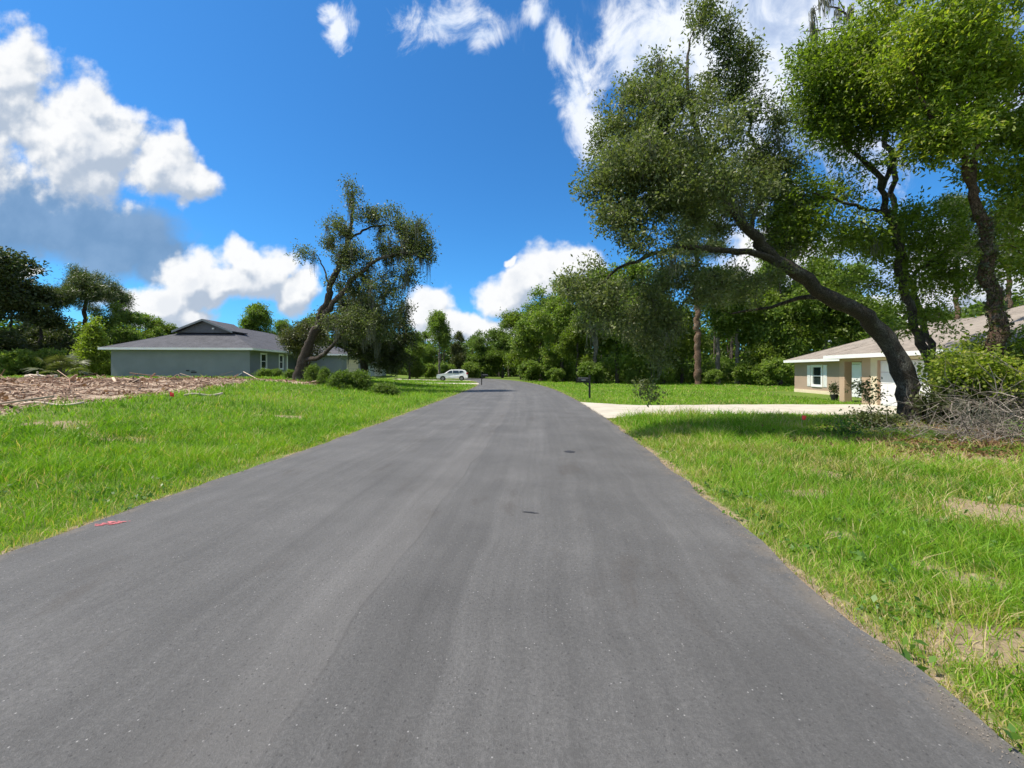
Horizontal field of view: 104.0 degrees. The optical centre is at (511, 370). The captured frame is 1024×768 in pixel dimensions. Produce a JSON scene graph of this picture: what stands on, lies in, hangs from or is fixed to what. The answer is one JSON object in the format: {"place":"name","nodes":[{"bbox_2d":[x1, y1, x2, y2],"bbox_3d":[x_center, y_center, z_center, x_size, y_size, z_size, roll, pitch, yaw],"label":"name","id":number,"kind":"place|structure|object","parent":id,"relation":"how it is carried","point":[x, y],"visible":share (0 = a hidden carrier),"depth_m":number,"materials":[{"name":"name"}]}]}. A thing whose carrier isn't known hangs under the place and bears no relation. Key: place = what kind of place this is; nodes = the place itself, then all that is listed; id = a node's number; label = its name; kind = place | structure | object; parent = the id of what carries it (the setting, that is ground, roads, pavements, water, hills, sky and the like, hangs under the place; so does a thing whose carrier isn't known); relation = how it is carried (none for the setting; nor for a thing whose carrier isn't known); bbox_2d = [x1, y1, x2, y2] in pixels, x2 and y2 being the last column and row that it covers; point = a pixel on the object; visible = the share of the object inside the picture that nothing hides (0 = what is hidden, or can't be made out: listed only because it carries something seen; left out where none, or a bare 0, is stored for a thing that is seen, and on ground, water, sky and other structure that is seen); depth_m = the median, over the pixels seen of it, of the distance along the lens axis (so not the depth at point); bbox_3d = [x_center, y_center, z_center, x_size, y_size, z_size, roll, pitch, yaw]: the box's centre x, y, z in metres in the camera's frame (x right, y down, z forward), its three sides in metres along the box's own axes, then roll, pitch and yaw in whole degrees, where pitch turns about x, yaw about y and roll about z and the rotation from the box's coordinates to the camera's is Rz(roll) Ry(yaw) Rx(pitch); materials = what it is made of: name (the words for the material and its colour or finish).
{"place":"outdoors","nodes":[
{"label":"outdoors","id":0,"kind":"place"},
{"bbox_2d":[396,379,470,380],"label":"driveway","id":1,"kind":"structure","parent":0,"point":[438,380],"depth_m":62.34,"materials":[{"name":"concrete"}]},
{"bbox_2d":[437,369,467,380],"bbox_3d":[-9.155,0.695,61.600,4.730,1.734,2.160,0,0,-4],"label":"parked car","id":2,"kind":"object","parent":1,"relation":"on","point":[461,374],"visible":0.94,"depth_m":60.78,"materials":[{"name":"white paint"}]},
{"bbox_2d":[0,378,1023,767],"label":"road","id":3,"kind":"structure","parent":0,"point":[420,588],"depth_m":2.44,"materials":[{"name":"grey asphalt"}]},
{"bbox_2d":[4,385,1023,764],"bbox_3d":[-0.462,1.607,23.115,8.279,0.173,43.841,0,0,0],"label":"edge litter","id":4,"kind":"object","parent":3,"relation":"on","point":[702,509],"visible":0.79,"depth_m":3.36,"materials":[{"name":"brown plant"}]},
{"bbox_2d":[0,372,1023,753],"bbox_3d":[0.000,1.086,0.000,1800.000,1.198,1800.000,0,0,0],"label":"ground","id":5,"kind":"structure","parent":0,"point":[970,630],"depth_m":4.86,"materials":[{"name":"green plant"}]},
{"bbox_2d":[0,347,42,375],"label":"shrub","id":6,"kind":"object","parent":5,"relation":"on","point":[13,362],"visible":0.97,"depth_m":39.43,"materials":[{"name":"green plant"}]},
{"bbox_2d":[0,246,68,366],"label":"broadleaf tree","id":7,"kind":"object","parent":5,"relation":"on","point":[13,270],"visible":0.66,"depth_m":42.44,"materials":[{"name":"green plant"}]},
{"bbox_2d":[0,276,80,340],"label":"broadleaf tree","id":8,"kind":"object","parent":5,"relation":"on","point":[24,328],"visible":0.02,"depth_m":50.01,"materials":[{"name":"green plant"}]},
{"bbox_2d":[0,280,81,375],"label":"broadleaf tree","id":9,"kind":"object","parent":5,"relation":"on","point":[48,320],"visible":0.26,"depth_m":45.07,"materials":[{"name":"green plant"}]},
{"bbox_2d":[30,347,69,374],"bbox_3d":[-48.593,-0.911,42.037,3.750,3.183,3.865,0,0,-9],"label":"shrub","id":10,"kind":"object","parent":5,"relation":"on","point":[46,352],"visible":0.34,"depth_m":41.40,"materials":[{"name":"green plant"}]},
{"bbox_2d":[20,400,84,405],"bbox_3d":[-13.309,0.957,11.559,1.514,0.190,0.163,0,0,-12],"label":"log","id":11,"kind":"object","parent":5,"relation":"on","point":[77,403],"visible":0.71,"depth_m":11.56,"materials":[{"name":"brown wood"}]},
{"bbox_2d":[22,353,93,376],"bbox_3d":[-35.005,-0.392,30.764,4.232,2.086,3.849,0,0,-39],"label":"palmetto","id":12,"kind":"object","parent":5,"relation":"on","point":[59,362],"visible":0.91,"depth_m":30.66,"materials":[{"name":"green plant"}]},
{"bbox_2d":[33,263,139,331],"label":"pine tree","id":13,"kind":"object","parent":5,"relation":"on","point":[85,288],"visible":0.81,"depth_m":48.52,"materials":[{"name":"green plant"}]},
{"bbox_2d":[65,314,113,376],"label":"cedar tree","id":14,"kind":"object","parent":5,"relation":"on","point":[92,337],"visible":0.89,"depth_m":37.36,"materials":[{"name":"green plant"}]},
{"bbox_2d":[86,300,151,345],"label":"broadleaf tree","id":15,"kind":"object","parent":5,"relation":"on","point":[127,322],"visible":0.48,"depth_m":49.46,"materials":[{"name":"green plant"}]},
{"bbox_2d":[0,375,301,407],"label":"dry leaves","id":16,"kind":"object","parent":5,"relation":"on","point":[5,398],"visible":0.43,"depth_m":16.16,"materials":[{"name":"brown plant"}]},
{"bbox_2d":[136,311,169,338],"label":"broadleaf tree","id":17,"kind":"object","parent":5,"relation":"on","point":[153,329],"visible":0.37,"depth_m":56.14,"materials":[{"name":"green plant"}]},
{"bbox_2d":[0,369,320,413],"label":"wood debris","id":18,"kind":"object","parent":5,"relation":"on","point":[106,380],"visible":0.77,"depth_m":16.92,"materials":[{"name":"brown wood"}]},
{"bbox_2d":[160,321,177,334],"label":"broadleaf tree","id":19,"kind":"object","parent":5,"relation":"on","point":[168,328],"visible":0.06,"depth_m":59.25,"materials":[{"name":"green plant"}]},
{"bbox_2d":[98,319,360,376],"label":"house","id":20,"kind":"structure","parent":5,"relation":"on","point":[202,347],"depth_m":35.94,"materials":[{"name":"grey paint"}]},
{"bbox_2d":[260,353,266,369],"bbox_3d":[-23.774,-0.870,38.269,0.150,1.600,1.150,0,0,-4],"label":"window","id":21,"kind":"structure","parent":20,"relation":"in","point":[263,356],"depth_m":38.30,"materials":[{"name":"white paint"}]},
{"bbox_2d":[347,359,357,371],"bbox_3d":[-21.141,-0.213,53.013,0.040,2.385,4.760,0,0,-4],"label":"garage door","id":22,"kind":"structure","parent":20,"relation":"in","point":[352,366],"depth_m":52.95,"materials":[{"name":"white metal"}]},
{"bbox_2d":[238,301,277,333],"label":"broadleaf tree","id":23,"kind":"object","parent":5,"relation":"on","point":[256,317],"visible":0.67,"depth_m":60.85,"materials":[{"name":"green plant"}]},
{"bbox_2d":[251,368,275,376],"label":"shrub","id":24,"kind":"object","parent":5,"relation":"on","point":[267,372],"visible":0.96,"depth_m":34.66,"materials":[{"name":"green plant"}]},
{"bbox_2d":[269,319,290,334],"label":"broadleaf tree","id":25,"kind":"object","parent":5,"relation":"on","point":[279,322],"visible":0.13,"depth_m":64.77,"materials":[{"name":"green plant"}]},
{"bbox_2d":[280,369,293,378],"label":"shrub","id":26,"kind":"object","parent":5,"relation":"on","point":[288,373],"visible":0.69,"depth_m":30.71,"materials":[{"name":"green plant"}]},
{"bbox_2d":[270,318,329,376],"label":"tree","id":27,"kind":"object","parent":5,"relation":"on","point":[293,339],"visible":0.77,"depth_m":32.30,"materials":[{"name":"green plant"}]},
{"bbox_2d":[302,362,320,381],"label":"shrub","id":28,"kind":"object","parent":5,"relation":"on","point":[311,375],"visible":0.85,"depth_m":28.31,"materials":[{"name":"green plant"}]},
{"bbox_2d":[315,366,330,384],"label":"shrub","id":29,"kind":"object","parent":5,"relation":"on","point":[323,373],"visible":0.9,"depth_m":27.87,"materials":[{"name":"green plant"}]},
{"bbox_2d":[324,368,358,389],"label":"shrub","id":30,"kind":"object","parent":5,"relation":"on","point":[341,378],"visible":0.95,"depth_m":26.21,"materials":[{"name":"green plant"}]},
{"bbox_2d":[350,368,374,389],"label":"shrub","id":31,"kind":"object","parent":5,"relation":"on","point":[363,376],"visible":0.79,"depth_m":27.08,"materials":[{"name":"green plant"}]},
{"bbox_2d":[284,173,441,380],"bbox_3d":[-10.960,-6.751,29.951,11.727,15.656,5.878,0,0,0],"label":"oak tree","id":32,"kind":"object","parent":5,"relation":"on","point":[411,246],"visible":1,"depth_m":29.43,"materials":[{"name":"green plant"}]},
{"bbox_2d":[309,290,425,383],"bbox_3d":[-13.282,-3.196,37.040,10.623,9.308,7.836,0,0,0],"label":"oak tree","id":33,"kind":"object","parent":5,"relation":"on","point":[394,357],"visible":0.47,"depth_m":36.20,"materials":[{"name":"green plant"}]},
{"bbox_2d":[368,364,385,376],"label":"house","id":34,"kind":"structure","parent":5,"relation":"on","point":[372,373],"depth_m":63.96,"materials":[{"name":"grey paint"}]},
{"bbox_2d":[368,382,403,394],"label":"shrub","id":35,"kind":"object","parent":5,"relation":"on","point":[384,387],"visible":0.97,"depth_m":25.01,"materials":[{"name":"green plant"}]},
{"bbox_2d":[0,348,794,383],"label":"undergrowth","id":36,"kind":"object","parent":5,"relation":"on","point":[725,363],"visible":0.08,"depth_m":54.16,"materials":[{"name":"green plant"}]},
{"bbox_2d":[402,327,429,378],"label":"broadleaf tree","id":37,"kind":"object","parent":5,"relation":"on","point":[421,350],"visible":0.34,"depth_m":65.82,"materials":[{"name":"green plant"}]},
{"bbox_2d":[407,366,425,378],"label":"shrub","id":38,"kind":"object","parent":5,"relation":"on","point":[415,374],"visible":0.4,"depth_m":67.20,"materials":[{"name":"green plant"}]},
{"bbox_2d":[417,330,437,377],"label":"broadleaf tree","id":39,"kind":"object","parent":5,"relation":"on","point":[430,358],"visible":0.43,"depth_m":74.96,"materials":[{"name":"green plant"}]},
{"bbox_2d":[423,362,437,377],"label":"shrub","id":40,"kind":"object","parent":5,"relation":"on","point":[430,370],"visible":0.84,"depth_m":71.34,"materials":[{"name":"green plant"}]},
{"bbox_2d":[425,309,454,378],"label":"broadleaf tree","id":41,"kind":"object","parent":5,"relation":"on","point":[436,322],"visible":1,"depth_m":69.72,"materials":[{"name":"green plant"}]},
{"bbox_2d":[440,364,456,373],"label":"shrub","id":42,"kind":"object","parent":5,"relation":"on","point":[445,368],"visible":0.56,"depth_m":77.11,"materials":[{"name":"green plant"}]},
{"bbox_2d":[449,331,467,368],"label":"broadleaf tree","id":43,"kind":"object","parent":5,"relation":"on","point":[458,356],"visible":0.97,"depth_m":79.34,"materials":[{"name":"green plant"}]},
{"bbox_2d":[461,361,482,377],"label":"shrub","id":44,"kind":"object","parent":5,"relation":"on","point":[470,368],"visible":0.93,"depth_m":77.12,"materials":[{"name":"green plant"}]},
{"bbox_2d":[465,330,493,377],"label":"broadleaf tree","id":45,"kind":"object","parent":5,"relation":"on","point":[475,341],"visible":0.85,"depth_m":84.13,"materials":[{"name":"green plant"}]},
{"bbox_2d":[477,360,494,377],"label":"shrub","id":46,"kind":"object","parent":5,"relation":"on","point":[482,365],"visible":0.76,"depth_m":82.76,"materials":[{"name":"green plant"}]},
{"bbox_2d":[477,323,523,377],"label":"broadleaf tree","id":47,"kind":"object","parent":5,"relation":"on","point":[500,348],"visible":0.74,"depth_m":82.73,"materials":[{"name":"green plant"}]},
{"bbox_2d":[0,401,1023,751],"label":"weeds","id":48,"kind":"object","parent":5,"relation":"on","point":[1012,735],"visible":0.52,"depth_m":3.69,"materials":[{"name":"green plant"}]},
{"bbox_2d":[0,285,1023,380],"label":"wood","id":49,"kind":"object","parent":5,"relation":"on","point":[729,348],"visible":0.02,"depth_m":63.57,"materials":[{"name":"green plant"}]},
{"bbox_2d":[496,307,554,379],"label":"broadleaf tree","id":50,"kind":"object","parent":5,"relation":"on","point":[510,319],"visible":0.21,"depth_m":70.01,"materials":[{"name":"green plant"}]},
{"bbox_2d":[518,360,545,380],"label":"shrub","id":51,"kind":"object","parent":5,"relation":"on","point":[530,370],"visible":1,"depth_m":59.09,"materials":[{"name":"green plant"}]},
{"bbox_2d":[505,284,574,380],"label":"broadleaf tree","id":52,"kind":"object","parent":5,"relation":"on","point":[527,340],"visible":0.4,"depth_m":63.75,"materials":[{"name":"green plant"}]},
{"bbox_2d":[544,367,565,381],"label":"shrub","id":53,"kind":"object","parent":5,"relation":"on","point":[555,374],"visible":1,"depth_m":54.47,"materials":[{"name":"green plant"}]},
{"bbox_2d":[528,275,585,380],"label":"broadleaf tree","id":54,"kind":"object","parent":5,"relation":"on","point":[560,318],"visible":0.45,"depth_m":56.59,"materials":[{"name":"green plant"}]},
{"bbox_2d":[549,311,603,382],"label":"broadleaf tree","id":55,"kind":"object","parent":5,"relation":"on","point":[570,346],"visible":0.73,"depth_m":51.73,"materials":[{"name":"green plant"}]},
{"bbox_2d":[578,375,590,397],"bbox_3d":[4.267,1.016,23.602,0.742,1.445,0.220,0,0,0],"label":"mailbox","id":56,"kind":"object","parent":5,"relation":"on","point":[582,379],"visible":0.88,"depth_m":23.55,"materials":[{"name":"black paint"}]},
{"bbox_2d":[571,266,613,382],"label":"broadleaf tree","id":57,"kind":"object","parent":5,"relation":"on","point":[594,343],"visible":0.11,"depth_m":50.45,"materials":[{"name":"green plant"}]},
{"bbox_2d":[576,360,608,382],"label":"shrub","id":58,"kind":"object","parent":5,"relation":"on","point":[594,370],"visible":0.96,"depth_m":48.78,"materials":[{"name":"green plant"}]},
{"bbox_2d":[580,273,656,382],"bbox_3d":[12.854,-5.316,50.377,9.778,14.190,9.542,0,0,-13],"label":"broadleaf tree","id":59,"kind":"object","parent":5,"relation":"on","point":[622,357],"visible":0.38,"depth_m":48.96,"materials":[{"name":"green plant"}]},
{"bbox_2d":[621,369,642,383],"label":"shrub","id":60,"kind":"object","parent":5,"relation":"on","point":[629,375],"visible":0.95,"depth_m":47.52,"materials":[{"name":"green plant"}]},
{"bbox_2d":[602,252,674,383],"bbox_3d":[14.781,-6.197,49.004,11.929,15.940,9.630,0,0,-42],"label":"broadleaf tree","id":61,"kind":"object","parent":5,"relation":"on","point":[636,269],"visible":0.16,"depth_m":47.92,"materials":[{"name":"green plant"}]},
{"bbox_2d":[644,361,678,383],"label":"shrub","id":62,"kind":"object","parent":5,"relation":"on","point":[669,376],"visible":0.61,"depth_m":46.25,"materials":[{"name":"green plant"}]},
{"bbox_2d":[643,269,693,383],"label":"broadleaf tree","id":63,"kind":"object","parent":5,"relation":"on","point":[681,361],"visible":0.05,"depth_m":49.16,"materials":[{"name":"green plant"}]},
{"bbox_2d":[665,306,713,383],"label":"broadleaf tree","id":64,"kind":"object","parent":5,"relation":"on","point":[687,343],"visible":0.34,"depth_m":47.95,"materials":[{"name":"green plant"}]},
{"bbox_2d":[658,206,729,383],"bbox_3d":[20.704,-9.963,45.926,7.720,23.491,8.179,0,0,-32],"label":"pine tree","id":65,"kind":"object","parent":5,"relation":"on","point":[697,354],"visible":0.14,"depth_m":45.74,"materials":[{"name":"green plant"}]},
{"bbox_2d":[701,368,722,383],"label":"shrub","id":66,"kind":"object","parent":5,"relation":"on","point":[711,376],"visible":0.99,"depth_m":45.44,"materials":[{"name":"green plant"}]},
{"bbox_2d":[686,261,747,383],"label":"broadleaf tree","id":67,"kind":"object","parent":5,"relation":"on","point":[718,349],"visible":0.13,"depth_m":47.70,"materials":[{"name":"green plant"}]},
{"bbox_2d":[702,274,769,383],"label":"broadleaf tree","id":68,"kind":"object","parent":5,"relation":"on","point":[731,328],"visible":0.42,"depth_m":46.62,"materials":[{"name":"green plant"}]},
{"bbox_2d":[549,0,930,423],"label":"oak tree","id":69,"kind":"object","parent":5,"relation":"on","point":[660,162],"visible":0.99,"depth_m":10.66,"materials":[{"name":"green plant"}]},
{"bbox_2d":[731,360,764,384],"bbox_3d":[26.763,0.251,45.005,4.028,2.884,3.908,0,0,44],"label":"shrub","id":70,"kind":"object","parent":5,"relation":"on","point":[744,370],"visible":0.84,"depth_m":44.52,"materials":[{"name":"green plant"}]},
{"bbox_2d":[732,287,794,384],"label":"broadleaf tree","id":71,"kind":"object","parent":5,"relation":"on","point":[757,353],"visible":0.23,"depth_m":44.45,"materials":[{"name":"green plant"}]},
{"bbox_2d":[751,356,794,385],"bbox_3d":[27.614,0.105,42.012,4.444,3.183,4.312,0,0,28],"label":"shrub","id":72,"kind":"object","parent":5,"relation":"on","point":[777,368],"visible":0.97,"depth_m":41.18,"materials":[{"name":"green plant"}]},
{"bbox_2d":[730,256,831,384],"bbox_3d":[29.916,-6.221,45.424,9.543,15.940,7.704,0,0,18],"label":"broadleaf tree","id":73,"kind":"object","parent":5,"relation":"on","point":[761,329],"visible":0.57,"depth_m":43.71,"materials":[{"name":"green plant"}]},
{"bbox_2d":[759,286,853,377],"bbox_3d":[32.824,-4.328,45.931,8.824,12.105,9.274,0,0,18],"label":"broadleaf tree","id":74,"kind":"object","parent":5,"relation":"on","point":[815,334],"visible":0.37,"depth_m":43.13,"materials":[{"name":"green plant"}]},
{"bbox_2d":[796,253,855,349],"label":"broadleaf tree","id":75,"kind":"object","parent":5,"relation":"on","point":[817,271],"visible":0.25,"depth_m":43.40,"materials":[{"name":"green plant"}]},
{"bbox_2d":[828,381,838,400],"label":"potted plant","id":76,"kind":"object","parent":5,"relation":"on","point":[833,396],"visible":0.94,"depth_m":21.54,"materials":[{"name":"green plant"}]},
{"bbox_2d":[806,409,882,439],"bbox_3d":[8.031,1.429,9.651,1.444,0.978,1.389,0,0,0],"label":"shrub","id":77,"kind":"object","parent":5,"relation":"on","point":[845,428],"visible":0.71,"depth_m":9.70,"materials":[{"name":"green plant"}]},
{"bbox_2d":[820,257,905,345],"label":"broadleaf tree","id":78,"kind":"object","parent":5,"relation":"on","point":[859,333],"visible":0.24,"depth_m":41.53,"materials":[{"name":"green plant"}]},
{"bbox_2d":[802,0,935,358],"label":"dead tree","id":79,"kind":"object","parent":5,"relation":"on","point":[930,341],"visible":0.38,"depth_m":13.96,"materials":[{"name":"brown wood"}]},
{"bbox_2d":[845,376,892,412],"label":"sapling","id":80,"kind":"object","parent":5,"relation":"on","point":[864,389],"visible":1,"depth_m":12.93,"materials":[{"name":"green plant"}]},
{"bbox_2d":[727,419,1023,462],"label":"fallen leaves","id":81,"kind":"object","parent":5,"relation":"on","point":[979,445],"visible":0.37,"depth_m":8.56,"materials":[{"name":"brown plant"}]},
{"bbox_2d":[834,404,917,430],"bbox_3d":[9.696,1.429,10.737,1.658,1.144,1.459,0,0,38],"label":"shrub","id":82,"kind":"object","parent":5,"relation":"on","point":[876,420],"visible":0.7,"depth_m":10.58,"materials":[{"name":"green plant"}]},
{"bbox_2d":[744,0,1008,418],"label":"oak tree","id":83,"kind":"object","parent":5,"relation":"on","point":[836,110],"visible":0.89,"depth_m":12.49,"materials":[{"name":"green plant"}]},
{"bbox_2d":[783,305,1023,413],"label":"house","id":84,"kind":"structure","parent":5,"relation":"on","point":[842,366],"depth_m":19.93,"materials":[{"name":"beige paint"}]},
{"bbox_2d":[807,365,826,386],"bbox_3d":[21.592,0.390,28.294,0.150,1.560,2.170,0,0,7],"label":"window","id":85,"kind":"structure","parent":84,"relation":"in","point":[816,374],"depth_m":28.30,"materials":[{"name":"white paint"}]},
{"bbox_2d":[852,362,861,397],"bbox_3d":[21.152,0.595,24.653,0.110,2.190,1.140,0,0,7],"label":"front door","id":86,"kind":"structure","parent":84,"relation":"in","point":[856,366],"depth_m":24.55,"materials":[{"name":"white paint"}]},
{"bbox_2d":[881,359,937,406],"bbox_3d":[16.757,0.607,16.056,0.052,2.105,5.000,0,0,7],"label":"garage door","id":87,"kind":"structure","parent":84,"relation":"in","point":[888,382],"depth_m":18.03,"materials":[{"name":"white paint"}]},
{"bbox_2d":[875,427,950,438],"bbox_3d":[9.670,1.525,9.706,1.444,0.225,1.420,0,0,38],"label":"fern","id":88,"kind":"object","parent":5,"relation":"on","point":[933,434],"visible":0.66,"depth_m":9.56,"materials":[{"name":"green plant"}]},
{"bbox_2d":[888,441,950,451],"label":"fern","id":89,"kind":"object","parent":5,"relation":"on","point":[923,444],"visible":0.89,"depth_m":8.23,"materials":[{"name":"green plant"}]},
{"bbox_2d":[834,0,1023,425],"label":"tall tree","id":90,"kind":"object","parent":5,"relation":"on","point":[948,57],"visible":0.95,"depth_m":10.24,"materials":[{"name":"green plant"}]},
{"bbox_2d":[838,349,1023,444],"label":"brush heap","id":91,"kind":"object","parent":5,"relation":"on","point":[976,435],"visible":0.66,"depth_m":9.54,"materials":[{"name":"brown wood"}]},
{"bbox_2d":[920,189,983,318],"bbox_3d":[40.156,-7.342,36.378,5.056,18.152,4.772,0,0,-7],"label":"pine tree","id":92,"kind":"object","parent":5,"relation":"on","point":[969,250],"visible":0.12,"depth_m":35.46,"materials":[{"name":"green plant"}]},
{"bbox_2d":[906,382,1010,426],"bbox_3d":[12.212,1.008,11.088,1.843,1.389,2.031,0,0,-31],"label":"shrub","id":93,"kind":"object","parent":5,"relation":"on","point":[933,400],"visible":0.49,"depth_m":10.99,"materials":[{"name":"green plant"}]},
{"bbox_2d":[910,340,1019,398],"bbox_3d":[13.204,0.318,11.455,2.506,2.451,2.661,0,0,24],"label":"shrub","id":94,"kind":"object","parent":5,"relation":"on","point":[927,371],"visible":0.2,"depth_m":11.68,"materials":[{"name":"green plant"}]},
{"bbox_2d":[909,389,1023,440],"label":"fallen moss","id":95,"kind":"object","parent":5,"relation":"on","point":[989,415],"visible":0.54,"depth_m":9.51,"materials":[{"name":"plant"}]},
{"bbox_2d":[918,338,1023,415],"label":"shrub","id":96,"kind":"object","parent":5,"relation":"on","point":[975,372],"visible":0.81,"depth_m":10.38,"materials":[{"name":"green plant"}]},
{"bbox_2d":[929,324,1023,409],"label":"shrub","id":97,"kind":"object","parent":5,"relation":"on","point":[1017,340],"visible":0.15,"depth_m":11.26,"materials":[{"name":"green plant"}]},
{"bbox_2d":[950,444,1006,452],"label":"fern","id":98,"kind":"object","parent":5,"relation":"on","point":[984,448],"visible":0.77,"depth_m":7.92,"materials":[{"name":"green plant"}]},
{"bbox_2d":[965,208,1023,307],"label":"pine tree","id":99,"kind":"object","parent":5,"relation":"on","point":[1010,303],"visible":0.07,"depth_m":32.89,"materials":[{"name":"green plant"}]},
{"bbox_2d":[0,0,1023,350],"label":"sky","id":100,"kind":"structure","parent":0,"point":[178,150],"materials":[{"name":"blue"}]},
{"bbox_2d":[581,402,930,418],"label":"driveway","id":101,"kind":"structure","parent":0,"point":[606,411],"depth_m":16.88,"materials":[{"name":"concrete"}]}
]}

